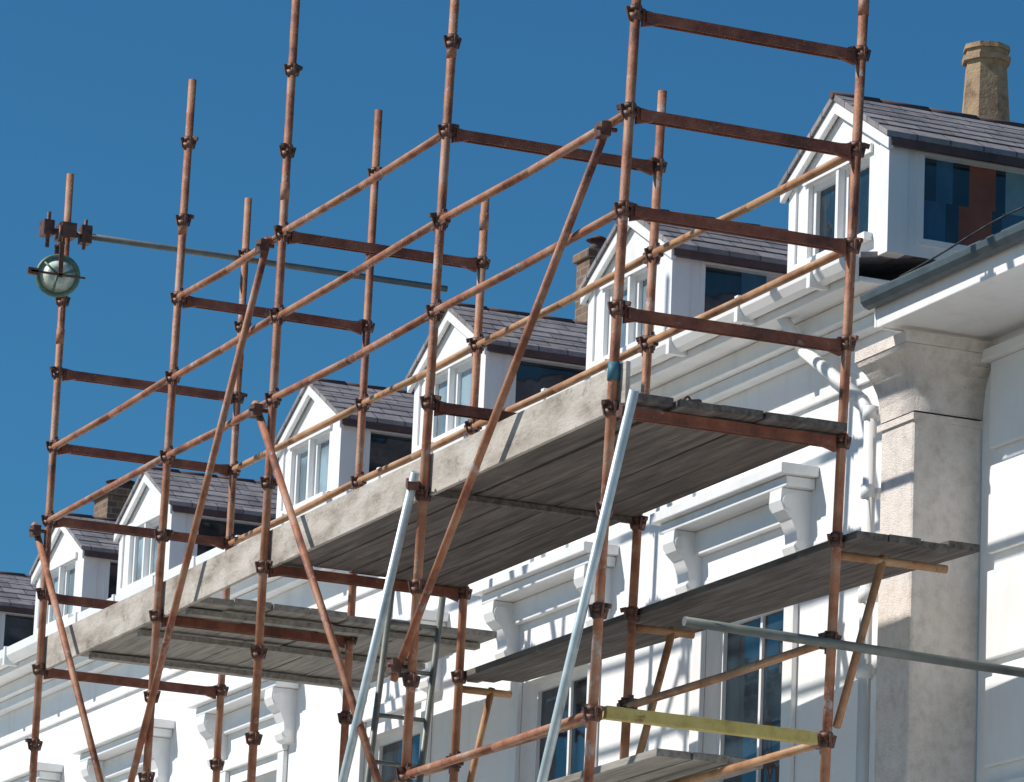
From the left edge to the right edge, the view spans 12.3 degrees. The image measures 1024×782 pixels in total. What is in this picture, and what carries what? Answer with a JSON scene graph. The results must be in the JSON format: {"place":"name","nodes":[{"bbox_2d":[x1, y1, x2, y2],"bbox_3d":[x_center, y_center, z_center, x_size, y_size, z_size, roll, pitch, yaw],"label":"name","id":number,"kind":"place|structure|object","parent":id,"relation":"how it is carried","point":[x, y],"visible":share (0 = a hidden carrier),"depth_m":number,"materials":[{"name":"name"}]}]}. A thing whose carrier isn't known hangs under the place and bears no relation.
{"place":"outdoors","nodes":[
{"label":"outdoors","id":0,"kind":"place"},
{"bbox_2d":[0,0,1023,574],"label":"sky","id":1,"kind":"structure","parent":0,"point":[96,91],"materials":[{"name":"blue"}]},
{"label":"pavement","id":2,"kind":"structure","parent":0,"visible":0},
{"bbox_2d":[25,0,1023,781],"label":"scaffold","id":3,"kind":"object","parent":2,"relation":"on","point":[599,454],"visible":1,"depth_m":25.14,"materials":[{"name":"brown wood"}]},
{"bbox_2d":[27,211,92,296],"bbox_3d":[-2.961,-0.882,30.938,0.450,0.587,0.222,8,-15,-23],"label":"lamp","id":4,"kind":"object","parent":3,"relation":"attached to","point":[57,273],"visible":1,"depth_m":30.86,"materials":[{"name":"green metal"}]},
{"bbox_2d":[364,591,445,781],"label":"access ladder","id":5,"kind":"object","parent":3,"relation":"attached to","point":[431,674],"visible":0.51,"depth_m":27.32,"materials":[{"name":"silver metal"}]},
{"bbox_2d":[874,412,980,781],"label":"pier","id":6,"kind":"structure","parent":2,"relation":"on","point":[925,724],"depth_m":24.23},
{"bbox_2d":[855,330,995,432],"bbox_3d":[2.135,-0.016,24.583,0.530,0.425,0.555,8,-15,-23],"label":"pier capital","id":7,"kind":"object","parent":6,"relation":"on","point":[910,375],"visible":0.95,"depth_m":24.44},
{"label":"ground","id":8,"kind":"structure","parent":0,"visible":0},
{"bbox_2d":[0,330,982,781],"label":"walls","id":9,"kind":"structure","parent":8,"relation":"on","point":[314,752],"depth_m":27.81,"materials":[{"name":"white paint"}]},
{"bbox_2d":[0,461,818,781],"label":"window hoods","id":10,"kind":"object","parent":9,"relation":"attached to","point":[726,515],"depth_m":28.33,"materials":[{"name":"white paint"}]},
{"bbox_2d":[36,488,811,781],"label":"console brackets","id":11,"kind":"object","parent":9,"relation":"attached to","point":[790,509],"visible":0.61,"depth_m":28.97,"materials":[{"name":"white paint"}]},
{"bbox_2d":[0,255,889,746],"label":"eaves cornice","id":12,"kind":"structure","parent":9,"relation":"attached to","point":[716,369],"depth_m":26.52,"materials":[{"name":"white paint"}]},
{"bbox_2d":[0,257,855,669],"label":"gutter","id":13,"kind":"object","parent":12,"relation":"attached to","point":[686,341],"visible":0.42,"depth_m":26.54,"materials":[{"name":"white paint"}]},
{"bbox_2d":[256,608,783,781],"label":"window frames","id":14,"kind":"structure","parent":9,"relation":"attached to","point":[540,688],"depth_m":28.30,"materials":[{"name":"white wood"}]},
{"bbox_2d":[382,610,783,781],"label":"window panes","id":15,"kind":"object","parent":14,"relation":"in","point":[742,691],"visible":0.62,"depth_m":26.35,"materials":[{"name":"glass"}]},
{"bbox_2d":[777,317,880,781],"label":"downpipe","id":16,"kind":"object","parent":9,"relation":"attached to","point":[866,671],"visible":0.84,"depth_m":24.64,"materials":[{"name":"white paint"}]},
{"bbox_2d":[857,251,935,280],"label":"roof","id":17,"kind":"structure","parent":9,"relation":"on","point":[872,264],"depth_m":25.16,"materials":[{"name":"stone"}]},
{"bbox_2d":[91,478,134,518],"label":"chimney","id":18,"kind":"object","parent":17,"relation":"on","point":[111,503],"visible":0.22,"depth_m":44.88,"materials":[{"name":"brown brick"}]},
{"bbox_2d":[0,101,1023,649],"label":"dormer walls","id":19,"kind":"structure","parent":17,"relation":"on","point":[896,205],"depth_m":28.12,"materials":[{"name":"white paint"}]},
{"bbox_2d":[52,280,655,620],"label":"dormer net panes","id":20,"kind":"object","parent":19,"relation":"in","point":[442,392],"visible":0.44,"depth_m":32.12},
{"bbox_2d":[3,158,1005,647],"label":"dormer interiors","id":21,"kind":"object","parent":19,"relation":"in","point":[721,286],"visible":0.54,"depth_m":29.75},
{"bbox_2d":[0,95,1023,608],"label":"dormer roofs","id":22,"kind":"structure","parent":19,"relation":"on","point":[558,337],"depth_m":29.98,"materials":[{"name":"grey tile"}]},
{"bbox_2d":[766,276,775,282],"bbox_3d":[1.554,-0.559,27.541,0.180,0.235,0.001,8,-15,-23],"label":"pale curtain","id":23,"kind":"object","parent":19,"relation":"hanging from","point":[768,279],"visible":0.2,"depth_m":27.53,"materials":[{"name":"grey fabric"}]},
{"bbox_2d":[819,167,869,252],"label":"dormer panes","id":24,"kind":"object","parent":19,"relation":"in","point":[827,214],"visible":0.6,"depth_m":25.56,"materials":[{"name":"glass"}]},
{"bbox_2d":[741,160,1023,294],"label":"blue curtain","id":25,"kind":"object","parent":19,"relation":"in","point":[934,221],"visible":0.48,"depth_m":25.07,"materials":[{"name":"blue fabric"}]},
{"bbox_2d":[958,166,995,245],"bbox_3d":[2.461,-0.964,25.130,0.220,0.500,0.001,8,-15,-23],"label":"red curtain","id":26,"kind":"object","parent":19,"relation":"attached to","point":[975,215],"visible":0.7,"depth_m":25.14,"materials":[{"name":"red fabric"}]},
{"bbox_2d":[1005,172,1023,215],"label":"teal curtain","id":27,"kind":"object","parent":19,"relation":"attached to","point":[1014,198],"visible":1,"depth_m":25.25,"materials":[{"name":"teal fabric"}]},
{"bbox_2d":[0,91,1023,614],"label":"dormer eaves and ridges","id":28,"kind":"object","parent":17,"relation":"on","point":[900,143],"visible":0.19,"depth_m":29.57,"materials":[{"name":"tile"}]},
{"bbox_2d":[573,235,606,321],"bbox_3d":[0.597,0.086,35.277,0.288,2.570,0.288,8,-15,-23],"label":"chimney","id":29,"kind":"object","parent":17,"relation":"on","point":[583,260],"visible":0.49,"depth_m":35.46,"materials":[{"name":"brown brick"}]},
{"bbox_2d":[962,40,1010,120],"bbox_3d":[2.983,-1.056,30.048,0.688,2.340,0.688,8,-15,-23],"label":"chimney","id":30,"kind":"object","parent":17,"relation":"on","point":[986,64],"visible":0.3,"depth_m":30.16,"materials":[{"name":"beige stone"}]},
{"bbox_2d":[976,327,1023,781],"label":"walls","id":31,"kind":"structure","parent":8,"relation":"on","point":[1014,769],"depth_m":24.20,"materials":[{"name":"white paint"}]},
{"bbox_2d":[860,220,1023,309],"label":"lead roof and gutter","id":32,"kind":"structure","parent":31,"relation":"on","point":[973,253],"depth_m":23.61,"materials":[{"name":"grey metal"}]},
{"bbox_2d":[899,206,1023,276],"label":"overhead cable","id":33,"kind":"object","parent":32,"relation":"attached to","point":[973,233],"visible":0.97,"depth_m":24.20,"materials":[{"name":"black rubber"}]},
{"bbox_2d":[874,241,1023,341],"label":"soffit and fascia","id":34,"kind":"structure","parent":31,"relation":"attached to","point":[982,300],"depth_m":23.92,"materials":[{"name":"white paint"}]},
{"bbox_2d":[981,333,1023,781],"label":"quoin blocks","id":35,"kind":"structure","parent":31,"relation":"attached to","point":[1004,723],"depth_m":24.03,"materials":[{"name":"white paint"}]}
]}

